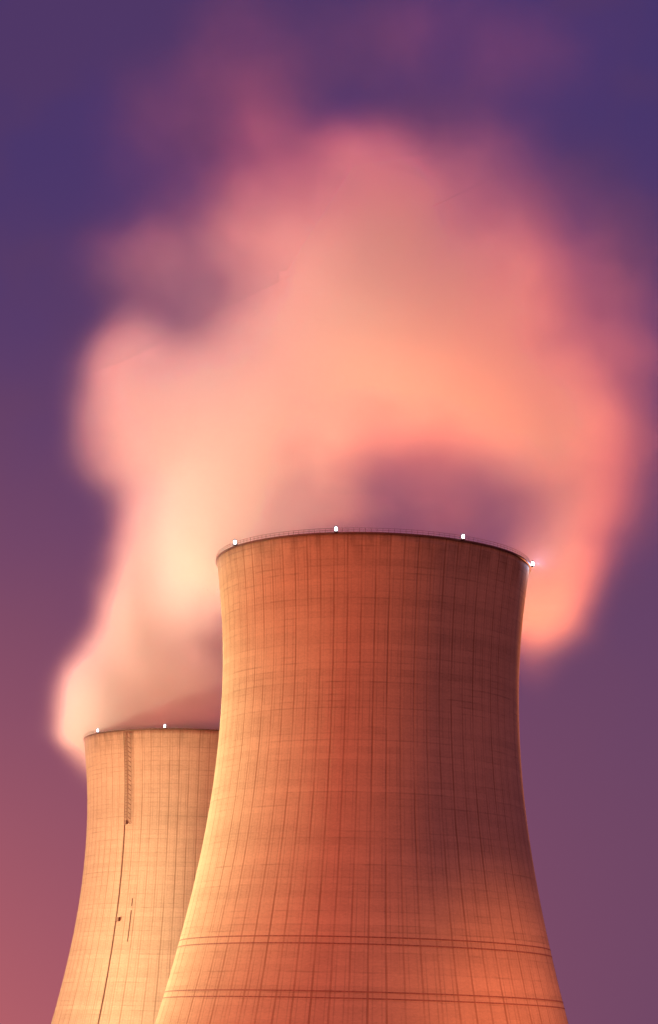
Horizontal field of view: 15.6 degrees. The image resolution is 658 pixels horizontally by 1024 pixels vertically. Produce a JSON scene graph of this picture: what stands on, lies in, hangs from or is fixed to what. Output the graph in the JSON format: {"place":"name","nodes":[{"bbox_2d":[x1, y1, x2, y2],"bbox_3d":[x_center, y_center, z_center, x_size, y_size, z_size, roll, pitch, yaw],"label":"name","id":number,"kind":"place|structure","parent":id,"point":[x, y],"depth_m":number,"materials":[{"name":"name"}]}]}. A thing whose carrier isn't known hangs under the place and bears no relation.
{"place":"outdoors","nodes":[
{"label":"outdoors","id":0,"kind":"place"},
{"bbox_2d":[51,724,218,1023],"bbox_3d":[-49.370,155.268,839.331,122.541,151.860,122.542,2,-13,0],"label":"cooling tower","id":1,"kind":"structure","parent":0,"point":[149,792],"depth_m":814.08,"materials":[{"name":"concrete"}]},
{"bbox_2d":[0,0,657,1023],"label":"sky","id":2,"kind":"structure","parent":0,"point":[267,267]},
{"bbox_2d":[155,526,567,1023],"bbox_3d":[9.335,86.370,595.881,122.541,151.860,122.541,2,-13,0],"label":"cooling tower","id":3,"kind":"structure","parent":0,"point":[366,856],"depth_m":567.22,"materials":[{"name":"concrete"}]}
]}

